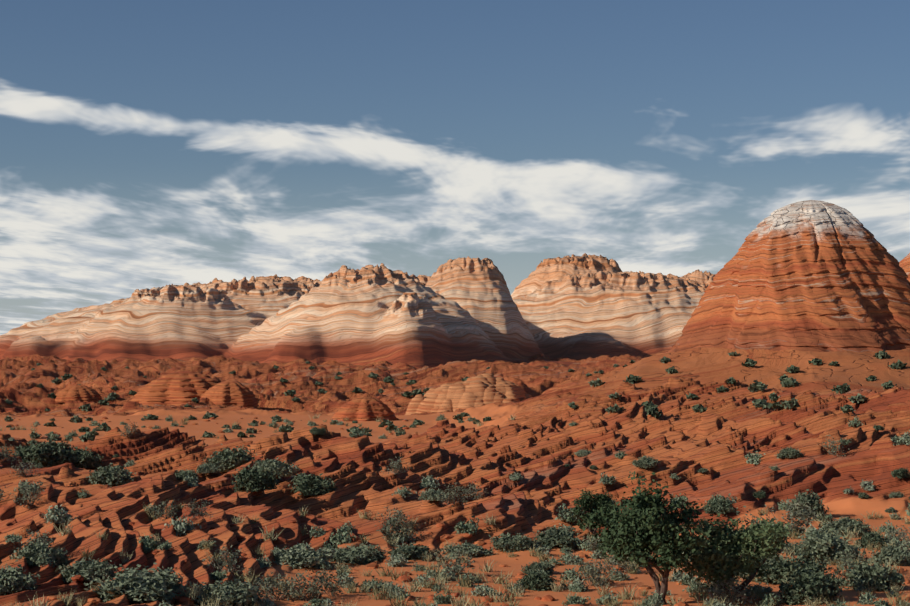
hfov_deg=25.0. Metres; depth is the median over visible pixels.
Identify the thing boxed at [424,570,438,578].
sage shrub
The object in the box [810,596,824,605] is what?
grass tuft
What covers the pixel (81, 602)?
grass tuft
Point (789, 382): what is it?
shrub
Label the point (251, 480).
dark shrub
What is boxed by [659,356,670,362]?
shrub
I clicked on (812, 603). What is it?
grass tuft
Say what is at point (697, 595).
grass tuft
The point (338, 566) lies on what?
grass tuft
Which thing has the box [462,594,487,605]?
grass tuft
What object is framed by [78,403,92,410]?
shrub
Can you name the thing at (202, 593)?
grass tuft
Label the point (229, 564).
dry shrub
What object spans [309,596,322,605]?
sage shrub
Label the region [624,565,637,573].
grass tuft
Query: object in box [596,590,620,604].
sage shrub
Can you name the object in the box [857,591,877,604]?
sage shrub
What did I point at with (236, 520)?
grass tuft
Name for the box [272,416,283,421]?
shrub
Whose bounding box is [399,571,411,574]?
rock
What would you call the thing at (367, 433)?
shrub
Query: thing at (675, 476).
sage shrub
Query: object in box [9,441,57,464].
dark shrub
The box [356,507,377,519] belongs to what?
grass tuft
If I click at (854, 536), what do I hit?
grass tuft
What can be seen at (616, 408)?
shrub
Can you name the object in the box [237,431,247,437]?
shrub
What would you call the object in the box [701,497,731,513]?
dark shrub
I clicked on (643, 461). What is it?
green shrub
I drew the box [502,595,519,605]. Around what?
grass tuft
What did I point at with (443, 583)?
grass tuft
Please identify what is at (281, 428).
shrub
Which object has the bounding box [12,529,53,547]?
dry shrub
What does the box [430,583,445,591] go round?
sage shrub
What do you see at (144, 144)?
sky
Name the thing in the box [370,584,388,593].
grass tuft
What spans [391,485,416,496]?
sage shrub
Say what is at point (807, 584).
dark shrub
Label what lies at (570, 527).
sage shrub
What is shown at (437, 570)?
grass tuft
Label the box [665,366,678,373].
shrub
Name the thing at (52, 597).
rock
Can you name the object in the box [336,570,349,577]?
sage shrub
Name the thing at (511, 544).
green shrub
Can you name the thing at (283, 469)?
green shrub
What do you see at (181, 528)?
sage shrub
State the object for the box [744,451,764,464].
sage shrub
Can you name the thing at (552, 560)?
sage shrub
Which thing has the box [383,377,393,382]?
shrub
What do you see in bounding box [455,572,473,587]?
grass tuft
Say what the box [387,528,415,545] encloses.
sage shrub
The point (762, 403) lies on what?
shrub
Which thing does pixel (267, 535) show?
grass tuft
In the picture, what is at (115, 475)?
green shrub
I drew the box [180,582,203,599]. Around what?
shrub
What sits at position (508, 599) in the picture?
grass tuft
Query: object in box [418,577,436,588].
grass tuft
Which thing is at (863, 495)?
dark shrub
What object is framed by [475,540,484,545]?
rock
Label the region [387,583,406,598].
sage shrub
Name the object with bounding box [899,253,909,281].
rock formation
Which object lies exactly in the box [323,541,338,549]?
sage shrub
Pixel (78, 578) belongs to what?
rock
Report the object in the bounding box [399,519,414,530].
grass tuft
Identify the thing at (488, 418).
shrub
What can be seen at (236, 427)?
shrub
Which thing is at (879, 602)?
sage shrub
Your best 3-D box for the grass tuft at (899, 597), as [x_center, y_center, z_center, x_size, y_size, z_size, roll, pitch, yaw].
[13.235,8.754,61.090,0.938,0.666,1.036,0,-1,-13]
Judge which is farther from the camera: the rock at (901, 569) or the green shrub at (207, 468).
the green shrub at (207, 468)
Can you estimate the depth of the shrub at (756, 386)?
192.49 m
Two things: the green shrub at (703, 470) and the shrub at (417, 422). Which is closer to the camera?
the green shrub at (703, 470)
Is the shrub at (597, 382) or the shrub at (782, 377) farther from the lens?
the shrub at (597, 382)
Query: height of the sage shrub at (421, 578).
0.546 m
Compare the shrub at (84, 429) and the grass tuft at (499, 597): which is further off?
the shrub at (84, 429)
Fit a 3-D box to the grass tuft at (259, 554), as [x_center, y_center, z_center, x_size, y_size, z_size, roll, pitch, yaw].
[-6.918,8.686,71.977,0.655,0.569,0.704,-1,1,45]
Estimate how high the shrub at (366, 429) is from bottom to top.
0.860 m
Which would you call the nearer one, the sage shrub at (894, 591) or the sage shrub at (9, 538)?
the sage shrub at (894, 591)
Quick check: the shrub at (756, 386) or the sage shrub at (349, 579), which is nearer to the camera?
the sage shrub at (349, 579)
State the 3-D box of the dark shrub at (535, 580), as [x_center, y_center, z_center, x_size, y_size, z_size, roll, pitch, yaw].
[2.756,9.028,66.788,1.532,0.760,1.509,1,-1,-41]
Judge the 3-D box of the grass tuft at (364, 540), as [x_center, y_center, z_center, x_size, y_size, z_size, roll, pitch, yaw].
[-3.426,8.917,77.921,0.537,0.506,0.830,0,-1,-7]
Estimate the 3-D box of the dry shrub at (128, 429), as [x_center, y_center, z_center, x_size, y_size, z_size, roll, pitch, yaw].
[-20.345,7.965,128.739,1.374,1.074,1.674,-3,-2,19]
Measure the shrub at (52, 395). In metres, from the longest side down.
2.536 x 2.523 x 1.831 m
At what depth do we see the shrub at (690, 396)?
193.58 m
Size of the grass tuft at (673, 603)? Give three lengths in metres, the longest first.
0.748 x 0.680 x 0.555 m
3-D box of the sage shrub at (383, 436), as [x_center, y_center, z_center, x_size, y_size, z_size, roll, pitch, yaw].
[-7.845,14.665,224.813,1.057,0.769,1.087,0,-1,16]
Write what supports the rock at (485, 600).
on the ground
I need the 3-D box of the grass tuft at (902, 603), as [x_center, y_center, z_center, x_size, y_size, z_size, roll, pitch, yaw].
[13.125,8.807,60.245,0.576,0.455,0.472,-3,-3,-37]
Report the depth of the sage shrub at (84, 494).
86.63 m
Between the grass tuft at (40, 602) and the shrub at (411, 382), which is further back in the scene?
the shrub at (411, 382)
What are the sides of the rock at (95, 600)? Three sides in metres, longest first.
0.402 x 0.315 x 0.162 m
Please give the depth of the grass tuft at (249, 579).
65.34 m
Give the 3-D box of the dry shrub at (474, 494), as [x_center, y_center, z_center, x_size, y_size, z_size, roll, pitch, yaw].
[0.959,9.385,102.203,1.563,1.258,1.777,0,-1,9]
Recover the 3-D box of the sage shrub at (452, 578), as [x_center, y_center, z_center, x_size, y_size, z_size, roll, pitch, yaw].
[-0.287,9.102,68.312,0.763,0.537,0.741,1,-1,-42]
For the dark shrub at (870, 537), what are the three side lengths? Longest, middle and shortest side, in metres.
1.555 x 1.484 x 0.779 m
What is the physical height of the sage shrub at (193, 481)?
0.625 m
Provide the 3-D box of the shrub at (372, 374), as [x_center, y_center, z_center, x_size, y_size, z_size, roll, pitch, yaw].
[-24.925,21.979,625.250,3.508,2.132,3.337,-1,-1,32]
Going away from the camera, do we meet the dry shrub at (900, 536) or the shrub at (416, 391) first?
the dry shrub at (900, 536)
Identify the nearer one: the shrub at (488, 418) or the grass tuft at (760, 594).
the grass tuft at (760, 594)
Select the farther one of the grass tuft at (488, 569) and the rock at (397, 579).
the grass tuft at (488, 569)
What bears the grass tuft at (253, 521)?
on the ground
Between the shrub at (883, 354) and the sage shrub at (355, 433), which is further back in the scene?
the shrub at (883, 354)
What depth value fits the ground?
113.34 m
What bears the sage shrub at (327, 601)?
on the ground
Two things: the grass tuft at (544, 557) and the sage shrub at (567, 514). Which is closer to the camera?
the grass tuft at (544, 557)
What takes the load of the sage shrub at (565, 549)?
on the ground
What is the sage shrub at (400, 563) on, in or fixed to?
on the ground
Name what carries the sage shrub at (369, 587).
on the ground
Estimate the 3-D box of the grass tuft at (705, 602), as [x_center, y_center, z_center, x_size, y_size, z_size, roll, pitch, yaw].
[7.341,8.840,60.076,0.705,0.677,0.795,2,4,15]
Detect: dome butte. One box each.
[668,200,909,352]
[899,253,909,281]
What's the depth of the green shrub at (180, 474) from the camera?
93.91 m
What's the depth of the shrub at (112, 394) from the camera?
508.98 m
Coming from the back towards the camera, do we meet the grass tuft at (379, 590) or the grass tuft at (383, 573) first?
the grass tuft at (383, 573)
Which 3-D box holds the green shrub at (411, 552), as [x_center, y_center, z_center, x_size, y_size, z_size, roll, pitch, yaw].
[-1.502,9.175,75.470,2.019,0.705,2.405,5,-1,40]
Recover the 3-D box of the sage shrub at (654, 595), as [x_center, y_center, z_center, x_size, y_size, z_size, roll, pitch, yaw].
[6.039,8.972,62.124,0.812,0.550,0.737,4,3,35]
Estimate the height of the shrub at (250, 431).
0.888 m
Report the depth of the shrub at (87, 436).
140.16 m
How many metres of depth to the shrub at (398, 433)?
229.80 m
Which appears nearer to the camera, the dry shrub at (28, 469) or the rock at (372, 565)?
the rock at (372, 565)
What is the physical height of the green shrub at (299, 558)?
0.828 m
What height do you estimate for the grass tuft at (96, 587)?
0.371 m
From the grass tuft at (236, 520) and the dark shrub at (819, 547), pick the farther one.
the grass tuft at (236, 520)
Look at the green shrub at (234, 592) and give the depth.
61.16 m
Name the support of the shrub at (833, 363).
on the ground
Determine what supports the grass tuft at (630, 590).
on the ground
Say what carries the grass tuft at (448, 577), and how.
on the ground
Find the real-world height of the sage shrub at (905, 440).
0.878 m
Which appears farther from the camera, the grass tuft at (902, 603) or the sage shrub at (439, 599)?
the sage shrub at (439, 599)
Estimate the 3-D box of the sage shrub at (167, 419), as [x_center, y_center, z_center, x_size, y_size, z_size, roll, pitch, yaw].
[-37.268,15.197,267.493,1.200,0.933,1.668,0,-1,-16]
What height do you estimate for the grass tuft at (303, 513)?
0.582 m
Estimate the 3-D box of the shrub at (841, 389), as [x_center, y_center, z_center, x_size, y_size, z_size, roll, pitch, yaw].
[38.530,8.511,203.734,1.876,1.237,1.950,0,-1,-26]
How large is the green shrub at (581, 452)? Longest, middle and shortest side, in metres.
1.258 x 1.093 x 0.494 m
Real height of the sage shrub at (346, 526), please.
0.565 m
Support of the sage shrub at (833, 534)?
on the ground
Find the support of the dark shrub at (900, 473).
on the ground
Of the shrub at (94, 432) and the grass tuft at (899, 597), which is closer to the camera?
the grass tuft at (899, 597)
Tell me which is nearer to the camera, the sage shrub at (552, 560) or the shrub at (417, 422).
the sage shrub at (552, 560)
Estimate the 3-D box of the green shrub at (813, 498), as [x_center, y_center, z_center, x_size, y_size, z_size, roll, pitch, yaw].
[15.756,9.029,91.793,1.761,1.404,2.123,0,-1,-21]
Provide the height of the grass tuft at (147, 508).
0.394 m
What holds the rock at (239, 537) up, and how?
on the ground
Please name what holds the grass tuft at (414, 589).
on the ground
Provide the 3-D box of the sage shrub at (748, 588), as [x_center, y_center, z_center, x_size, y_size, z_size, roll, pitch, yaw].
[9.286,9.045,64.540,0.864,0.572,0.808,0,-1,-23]
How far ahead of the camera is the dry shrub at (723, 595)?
61.84 m
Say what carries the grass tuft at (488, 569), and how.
on the ground
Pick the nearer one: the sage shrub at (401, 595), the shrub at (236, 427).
the sage shrub at (401, 595)
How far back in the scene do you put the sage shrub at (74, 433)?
226.87 m
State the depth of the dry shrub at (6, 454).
113.36 m
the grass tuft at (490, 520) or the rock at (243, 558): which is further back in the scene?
the grass tuft at (490, 520)
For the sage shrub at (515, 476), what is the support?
on the ground
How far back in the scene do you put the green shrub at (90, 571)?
63.08 m
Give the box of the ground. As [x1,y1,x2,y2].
[0,347,909,605]
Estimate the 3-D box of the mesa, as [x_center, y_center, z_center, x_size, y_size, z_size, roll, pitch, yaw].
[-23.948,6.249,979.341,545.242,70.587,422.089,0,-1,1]
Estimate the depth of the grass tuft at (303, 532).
79.11 m
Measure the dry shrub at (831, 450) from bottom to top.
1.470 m
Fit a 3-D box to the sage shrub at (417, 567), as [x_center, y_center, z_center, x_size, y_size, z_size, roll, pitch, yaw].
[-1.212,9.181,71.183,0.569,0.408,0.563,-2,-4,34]
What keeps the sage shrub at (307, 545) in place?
on the ground
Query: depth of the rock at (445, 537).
79.42 m
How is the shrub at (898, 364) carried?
on the ground
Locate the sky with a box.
[0,0,909,334]
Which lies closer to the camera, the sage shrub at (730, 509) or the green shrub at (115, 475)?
the sage shrub at (730, 509)
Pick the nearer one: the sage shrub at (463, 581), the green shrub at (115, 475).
the sage shrub at (463, 581)
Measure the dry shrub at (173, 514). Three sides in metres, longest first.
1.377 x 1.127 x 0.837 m
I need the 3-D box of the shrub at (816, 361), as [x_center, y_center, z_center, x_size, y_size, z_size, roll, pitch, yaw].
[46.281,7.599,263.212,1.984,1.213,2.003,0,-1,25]
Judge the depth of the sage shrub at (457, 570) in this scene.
70.09 m
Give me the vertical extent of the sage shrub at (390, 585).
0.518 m
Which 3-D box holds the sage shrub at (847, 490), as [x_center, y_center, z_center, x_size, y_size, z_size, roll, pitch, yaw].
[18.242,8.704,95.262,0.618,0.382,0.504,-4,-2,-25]
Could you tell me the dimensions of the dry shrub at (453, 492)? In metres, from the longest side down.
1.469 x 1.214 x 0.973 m
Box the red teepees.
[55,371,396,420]
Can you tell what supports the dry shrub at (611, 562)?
on the ground
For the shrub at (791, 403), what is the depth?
169.42 m
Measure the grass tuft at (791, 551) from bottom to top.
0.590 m
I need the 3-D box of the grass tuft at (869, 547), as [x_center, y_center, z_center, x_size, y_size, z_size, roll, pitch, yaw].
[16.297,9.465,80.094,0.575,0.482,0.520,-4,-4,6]
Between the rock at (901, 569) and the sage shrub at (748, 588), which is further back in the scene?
the rock at (901, 569)
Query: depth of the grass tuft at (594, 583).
67.69 m
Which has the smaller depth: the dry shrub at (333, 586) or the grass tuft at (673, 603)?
the grass tuft at (673, 603)
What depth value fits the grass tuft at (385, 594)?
63.54 m
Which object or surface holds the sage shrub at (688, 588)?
on the ground
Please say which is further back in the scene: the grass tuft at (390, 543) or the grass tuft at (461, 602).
the grass tuft at (390, 543)
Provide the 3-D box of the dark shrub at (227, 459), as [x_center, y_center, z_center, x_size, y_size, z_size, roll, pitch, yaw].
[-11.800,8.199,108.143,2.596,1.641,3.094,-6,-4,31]
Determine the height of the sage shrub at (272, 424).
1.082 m
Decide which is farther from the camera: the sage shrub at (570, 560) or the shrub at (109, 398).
the shrub at (109, 398)
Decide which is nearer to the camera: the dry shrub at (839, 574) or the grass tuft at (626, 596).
the grass tuft at (626, 596)
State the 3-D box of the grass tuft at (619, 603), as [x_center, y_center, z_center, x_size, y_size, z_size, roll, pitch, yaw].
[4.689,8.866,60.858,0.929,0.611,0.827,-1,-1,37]
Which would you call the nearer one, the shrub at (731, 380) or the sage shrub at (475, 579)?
the sage shrub at (475, 579)
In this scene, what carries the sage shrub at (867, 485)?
on the ground
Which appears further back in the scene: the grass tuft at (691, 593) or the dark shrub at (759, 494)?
the dark shrub at (759, 494)
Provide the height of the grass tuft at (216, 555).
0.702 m
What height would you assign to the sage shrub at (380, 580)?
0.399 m
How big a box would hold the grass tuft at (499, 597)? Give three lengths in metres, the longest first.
1.074 x 0.852 x 0.670 m
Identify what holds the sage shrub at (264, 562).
on the ground
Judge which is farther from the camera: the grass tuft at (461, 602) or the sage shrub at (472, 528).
the sage shrub at (472, 528)
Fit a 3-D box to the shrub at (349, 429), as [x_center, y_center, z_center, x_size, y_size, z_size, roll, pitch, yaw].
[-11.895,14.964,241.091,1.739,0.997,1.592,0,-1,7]
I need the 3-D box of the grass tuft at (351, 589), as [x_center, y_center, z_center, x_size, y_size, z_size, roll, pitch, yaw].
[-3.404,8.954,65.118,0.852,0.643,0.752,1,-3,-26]
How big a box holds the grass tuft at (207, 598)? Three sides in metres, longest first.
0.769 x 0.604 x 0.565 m
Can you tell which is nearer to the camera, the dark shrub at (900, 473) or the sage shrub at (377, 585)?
the sage shrub at (377, 585)
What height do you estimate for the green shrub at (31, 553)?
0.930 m
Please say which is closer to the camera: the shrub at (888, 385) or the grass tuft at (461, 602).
the grass tuft at (461, 602)
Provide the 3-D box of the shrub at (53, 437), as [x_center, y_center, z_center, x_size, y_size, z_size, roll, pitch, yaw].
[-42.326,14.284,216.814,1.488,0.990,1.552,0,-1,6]
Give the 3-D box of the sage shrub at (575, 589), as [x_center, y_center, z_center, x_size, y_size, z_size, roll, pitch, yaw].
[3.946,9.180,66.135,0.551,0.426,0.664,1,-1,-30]
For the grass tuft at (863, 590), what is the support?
on the ground
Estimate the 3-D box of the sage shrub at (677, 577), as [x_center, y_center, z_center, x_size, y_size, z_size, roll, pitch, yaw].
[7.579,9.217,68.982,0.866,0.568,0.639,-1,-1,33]
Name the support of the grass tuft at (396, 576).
on the ground
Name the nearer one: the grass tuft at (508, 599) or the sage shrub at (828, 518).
the grass tuft at (508, 599)
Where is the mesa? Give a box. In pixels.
[0,253,715,367]
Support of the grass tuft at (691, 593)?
on the ground
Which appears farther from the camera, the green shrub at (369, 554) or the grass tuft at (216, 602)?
the green shrub at (369, 554)
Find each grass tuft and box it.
[26,591,54,605]
[52,586,76,605]
[54,521,72,535]
[61,557,70,564]
[74,594,87,605]
[81,548,95,558]
[90,583,103,591]
[94,530,108,540]
[118,546,133,562]
[143,504,151,510]
[143,507,166,520]
[143,532,161,543]
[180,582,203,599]
[195,589,207,598]
[195,594,224,605]
[199,592,215,605]
[201,538,212,549]
[204,549,223,566]
[231,571,244,580]
[232,515,246,523]
[236,568,259,584]
[249,517,258,523]
[251,544,265,557]
[260,526,283,540]
[286,581,307,598]
[298,506,310,517]
[299,524,307,535]
[335,562,349,569]
[337,579,357,592]
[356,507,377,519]
[358,532,370,543]
[358,569,372,576]
[358,583,375,592]
[363,585,391,599]
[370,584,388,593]
[374,565,392,576]
[384,535,400,546]
[387,589,408,605]
[390,565,407,579]
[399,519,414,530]
[403,575,421,591]
[406,592,427,605]
[411,562,437,572]
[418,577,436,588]
[421,551,433,561]
[427,560,447,576]
[431,572,445,585]
[432,572,453,582]
[434,555,451,564]
[437,580,454,593]
[450,591,471,605]
[451,585,466,594]
[453,550,470,561]
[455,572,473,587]
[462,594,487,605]
[466,568,485,581]
[479,557,495,571]
[481,586,508,602]
[482,513,496,524]
[482,569,513,583]
[496,585,517,600]
[501,577,512,588]
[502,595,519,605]
[508,582,526,596]
[527,542,544,556]
[537,551,550,561]
[550,580,563,591]
[559,577,570,587]
[590,571,609,585]
[594,594,624,605]
[595,582,614,594]
[615,581,641,599]
[618,590,631,599]
[621,561,638,568]
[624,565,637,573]
[629,596,644,605]
[639,586,648,595]
[666,594,686,605]
[685,587,700,597]
[692,588,707,599]
[696,596,716,605]
[722,591,736,603]
[748,581,761,596]
[752,585,773,598]
[757,506,767,516]
[785,546,795,555]
[789,527,803,539]
[801,592,821,605]
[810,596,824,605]
[828,556,845,569]
[832,592,844,601]
[841,524,858,537]
[843,531,856,540]
[856,582,876,596]
[863,509,878,518]
[866,541,877,549]
[878,559,899,572]
[883,588,909,604]
[888,583,902,590]
[889,511,902,519]
[893,599,909,605]
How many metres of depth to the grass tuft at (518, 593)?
64.40 m
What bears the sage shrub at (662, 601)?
on the ground
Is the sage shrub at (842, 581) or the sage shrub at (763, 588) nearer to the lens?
the sage shrub at (763, 588)
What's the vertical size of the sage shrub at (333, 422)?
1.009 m
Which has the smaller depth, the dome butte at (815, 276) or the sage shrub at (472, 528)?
the sage shrub at (472, 528)
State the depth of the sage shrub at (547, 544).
77.54 m
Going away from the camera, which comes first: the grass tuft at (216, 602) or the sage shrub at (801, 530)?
the grass tuft at (216, 602)
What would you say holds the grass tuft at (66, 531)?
on the ground
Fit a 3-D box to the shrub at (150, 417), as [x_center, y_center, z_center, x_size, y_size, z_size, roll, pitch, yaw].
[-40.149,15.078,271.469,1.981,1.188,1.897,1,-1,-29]
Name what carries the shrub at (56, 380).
on the ground
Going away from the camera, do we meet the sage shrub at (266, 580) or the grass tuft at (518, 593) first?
the grass tuft at (518, 593)
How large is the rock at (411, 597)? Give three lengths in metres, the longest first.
0.518 x 0.292 x 0.214 m
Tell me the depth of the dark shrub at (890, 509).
92.34 m
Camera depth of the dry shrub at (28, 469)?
92.96 m
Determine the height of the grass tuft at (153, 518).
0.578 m
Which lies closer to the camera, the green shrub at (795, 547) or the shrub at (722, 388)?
the green shrub at (795, 547)
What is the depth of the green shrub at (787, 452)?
102.93 m
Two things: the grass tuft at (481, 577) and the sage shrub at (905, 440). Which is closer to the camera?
the grass tuft at (481, 577)
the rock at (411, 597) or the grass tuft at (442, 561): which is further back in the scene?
the grass tuft at (442, 561)
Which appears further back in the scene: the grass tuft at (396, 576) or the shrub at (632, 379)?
the shrub at (632, 379)
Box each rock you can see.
[47,595,61,599]
[71,575,83,581]
[87,598,100,603]
[104,549,113,554]
[178,597,191,602]
[236,535,244,540]
[236,556,247,560]
[273,537,287,543]
[366,562,378,568]
[382,557,391,562]
[396,575,411,580]
[398,577,410,582]
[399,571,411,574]
[405,373,531,414]
[405,596,414,600]
[436,522,444,526]
[440,534,453,541]
[451,592,460,596]
[461,533,472,537]
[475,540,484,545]
[482,596,494,602]
[541,595,555,600]
[577,553,587,558]
[637,585,650,588]
[674,602,688,605]
[891,567,903,572]
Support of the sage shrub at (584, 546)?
on the ground
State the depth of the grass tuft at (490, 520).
80.87 m
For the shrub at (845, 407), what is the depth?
163.45 m
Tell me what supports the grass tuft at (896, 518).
on the ground
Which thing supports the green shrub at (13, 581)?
on the ground
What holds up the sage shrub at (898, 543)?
on the ground
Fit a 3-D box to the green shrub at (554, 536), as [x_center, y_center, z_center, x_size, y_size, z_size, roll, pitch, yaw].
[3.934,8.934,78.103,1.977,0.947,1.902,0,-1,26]
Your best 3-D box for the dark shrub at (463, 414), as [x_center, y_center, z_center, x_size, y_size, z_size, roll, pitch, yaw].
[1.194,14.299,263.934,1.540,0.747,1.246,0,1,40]
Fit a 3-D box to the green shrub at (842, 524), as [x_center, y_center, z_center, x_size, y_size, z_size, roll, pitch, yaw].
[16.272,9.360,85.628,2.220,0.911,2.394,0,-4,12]
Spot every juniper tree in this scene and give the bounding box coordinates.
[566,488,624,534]
[572,462,710,604]
[675,513,799,598]
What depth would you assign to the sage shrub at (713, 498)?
94.01 m
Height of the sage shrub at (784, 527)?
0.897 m
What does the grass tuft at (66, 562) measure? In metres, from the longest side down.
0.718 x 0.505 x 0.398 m
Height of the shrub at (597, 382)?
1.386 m
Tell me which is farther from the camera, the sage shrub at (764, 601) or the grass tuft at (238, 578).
the grass tuft at (238, 578)
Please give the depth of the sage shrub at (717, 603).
60.66 m
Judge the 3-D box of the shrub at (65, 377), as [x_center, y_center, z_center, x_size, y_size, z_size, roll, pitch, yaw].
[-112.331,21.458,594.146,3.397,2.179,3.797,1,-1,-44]
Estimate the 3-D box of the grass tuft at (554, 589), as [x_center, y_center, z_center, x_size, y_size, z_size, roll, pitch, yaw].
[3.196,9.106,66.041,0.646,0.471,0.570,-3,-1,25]
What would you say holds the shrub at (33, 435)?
on the ground
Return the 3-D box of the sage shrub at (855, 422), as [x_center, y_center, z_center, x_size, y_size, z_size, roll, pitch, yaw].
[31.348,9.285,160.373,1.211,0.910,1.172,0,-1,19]
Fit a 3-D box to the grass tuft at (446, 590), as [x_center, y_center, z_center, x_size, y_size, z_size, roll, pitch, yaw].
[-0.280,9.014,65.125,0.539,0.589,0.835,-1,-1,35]
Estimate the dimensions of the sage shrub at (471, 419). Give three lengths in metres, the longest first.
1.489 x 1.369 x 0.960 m
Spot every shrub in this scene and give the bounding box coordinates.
[0,443,19,461]
[0,486,5,500]
[0,563,40,595]
[3,399,13,404]
[4,416,14,421]
[5,534,23,542]
[6,457,46,478]
[7,481,45,507]
[7,539,67,567]
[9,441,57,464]
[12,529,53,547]
[13,479,41,493]
[27,439,36,444]
[29,431,39,438]
[31,439,79,467]
[36,555,54,566]
[41,505,76,524]
[44,421,55,426]
[47,392,55,397]
[47,434,61,440]
[51,378,61,382]
[55,557,118,582]
[61,374,72,380]
[63,447,102,467]
[68,415,82,422]
[69,430,78,436]
[77,426,89,431]
[77,488,90,498]
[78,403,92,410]
[79,431,94,441]
[84,562,190,603]
[85,463,135,486]
[89,420,99,425]
[89,430,98,435]
[96,422,108,428]
[98,399,109,405]
[104,395,115,401]
[108,392,119,397]
[117,422,137,437]
[125,460,134,466]
[133,535,160,553]
[143,414,158,419]
[148,498,182,520]
[148,503,161,514]
[158,540,172,550]
[163,515,201,535]
[164,417,172,421]
[171,469,198,479]
[183,474,199,486]
[183,496,212,518]
[185,577,262,605]
[191,397,199,402]
[195,462,220,473]
[196,539,215,549]
[202,431,215,437]
[202,543,254,575]
[203,444,256,472]
[205,411,218,417]
[209,569,229,580]
[223,427,233,432]
[230,465,280,492]
[232,424,241,429]
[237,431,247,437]
[246,428,256,433]
[249,570,305,599]
[252,457,300,476]
[253,459,273,466]
[256,555,271,567]
[256,575,274,584]
[256,596,279,605]
[267,420,279,426]
[270,546,282,556]
[271,568,334,601]
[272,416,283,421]
[272,545,335,568]
[277,424,291,431]
[283,425,293,431]
[284,390,295,395]
[288,473,337,495]
[290,472,306,483]
[291,396,300,401]
[297,541,311,548]
[307,526,328,536]
[309,426,325,434]
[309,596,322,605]
[311,567,347,596]
[316,560,334,569]
[317,388,327,393]
[321,598,335,605]
[323,526,355,544]
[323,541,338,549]
[328,542,388,564]
[330,419,337,424]
[335,521,354,532]
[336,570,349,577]
[336,574,358,587]
[337,565,351,572]
[346,426,360,431]
[349,427,364,437]
[352,387,362,392]
[361,576,378,586]
[361,581,377,591]
[361,581,381,590]
[362,427,371,431]
[362,430,371,435]
[367,372,379,377]
[375,514,425,542]
[376,579,386,587]
[378,434,387,438]
[378,507,407,533]
[379,419,392,425]
[379,580,398,592]
[380,456,412,474]
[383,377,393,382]
[385,556,407,566]
[386,423,396,430]
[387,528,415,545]
[387,543,439,559]
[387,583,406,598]
[388,551,407,561]
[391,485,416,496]
[395,431,404,435]
[395,592,412,599]
[401,391,412,397]
[406,379,416,384]
[411,389,424,396]
[411,419,424,424]
[411,562,424,570]
[412,574,431,586]
[417,488,449,500]
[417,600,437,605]
[420,474,439,488]
[422,541,474,577]
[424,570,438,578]
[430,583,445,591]
[433,591,454,603]
[435,414,445,420]
[437,569,460,581]
[438,540,497,557]
[441,482,474,506]
[445,564,465,573]
[448,552,458,558]
[453,414,462,419]
[454,515,482,534]
[456,575,474,586]
[460,412,468,416]
[460,480,488,501]
[460,573,482,582]
[466,415,476,421]
[471,583,490,595]
[480,587,501,595]
[483,416,491,421]
[489,531,541,551]
[506,471,524,480]
[509,584,524,592]
[516,569,556,590]
[521,559,555,574]
[533,525,584,549]
[535,545,550,555]
[541,542,553,548]
[545,523,575,534]
[548,556,563,565]
[555,503,581,521]
[558,551,571,560]
[559,546,572,553]
[559,568,586,580]
[562,552,585,564]
[562,593,590,605]
[565,582,588,591]
[567,577,588,589]
[568,402,577,408]
[572,554,619,586]
[573,448,590,456]
[577,535,602,551]
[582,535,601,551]
[588,378,605,386]
[589,548,608,558]
[593,550,640,573]
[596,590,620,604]
[598,472,617,483]
[605,404,623,413]
[608,392,621,399]
[608,568,629,580]
[612,451,626,458]
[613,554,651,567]
[623,374,642,383]
[630,456,661,467]
[637,597,658,605]
[641,401,653,407]
[643,590,664,605]
[645,404,662,417]
[650,596,667,605]
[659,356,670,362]
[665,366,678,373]
[668,570,692,581]
[669,473,680,479]
[669,493,689,507]
[678,573,702,585]
[682,581,709,592]
[686,393,697,398]
[692,404,706,412]
[696,468,707,472]
[699,573,757,605]
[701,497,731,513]
[702,598,724,605]
[705,494,721,504]
[716,385,730,392]
[720,493,736,505]
[724,376,736,384]
[725,503,736,512]
[726,506,769,532]
[728,351,739,355]
[741,358,756,366]
[742,584,766,596]
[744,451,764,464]
[747,380,767,391]
[751,583,769,591]
[752,398,770,407]
[753,489,765,497]
[754,552,831,584]
[755,592,782,605]
[765,497,822,532]
[767,401,783,409]
[768,466,779,470]
[769,392,780,401]
[772,520,792,536]
[774,446,804,458]
[774,567,845,605]
[777,501,788,509]
[778,374,788,381]
[779,398,799,409]
[780,378,800,386]
[783,489,828,517]
[783,542,803,555]
[785,365,799,372]
[792,526,804,533]
[792,528,865,564]
[802,524,821,534]
[808,358,823,364]
[814,528,839,538]
[815,513,834,522]
[816,434,849,457]
[818,516,871,536]
[823,540,874,578]
[826,599,845,605]
[828,361,839,365]
[831,383,850,393]
[834,577,848,586]
[838,439,851,444]
[840,404,853,411]
[842,557,909,591]
[843,486,853,493]
[847,416,862,426]
[848,393,867,403]
[855,531,887,547]
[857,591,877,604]
[858,492,868,497]
[860,478,875,490]
[866,375,876,381]
[868,543,909,565]
[873,349,890,358]
[873,424,884,430]
[874,598,892,605]
[876,520,900,533]
[880,533,904,543]
[881,381,896,388]
[884,525,909,543]
[885,507,895,512]
[885,538,909,547]
[887,589,898,596]
[888,491,904,497]
[889,359,906,368]
[890,512,900,519]
[891,430,909,444]
[891,467,909,478]
[905,503,909,515]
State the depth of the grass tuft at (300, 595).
63.34 m
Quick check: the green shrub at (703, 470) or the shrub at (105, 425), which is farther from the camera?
the shrub at (105, 425)
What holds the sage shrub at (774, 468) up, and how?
on the ground
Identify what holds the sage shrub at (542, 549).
on the ground
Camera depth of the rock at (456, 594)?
64.47 m
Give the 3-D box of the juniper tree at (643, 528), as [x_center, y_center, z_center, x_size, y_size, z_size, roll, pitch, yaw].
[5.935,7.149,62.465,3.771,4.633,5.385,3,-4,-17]

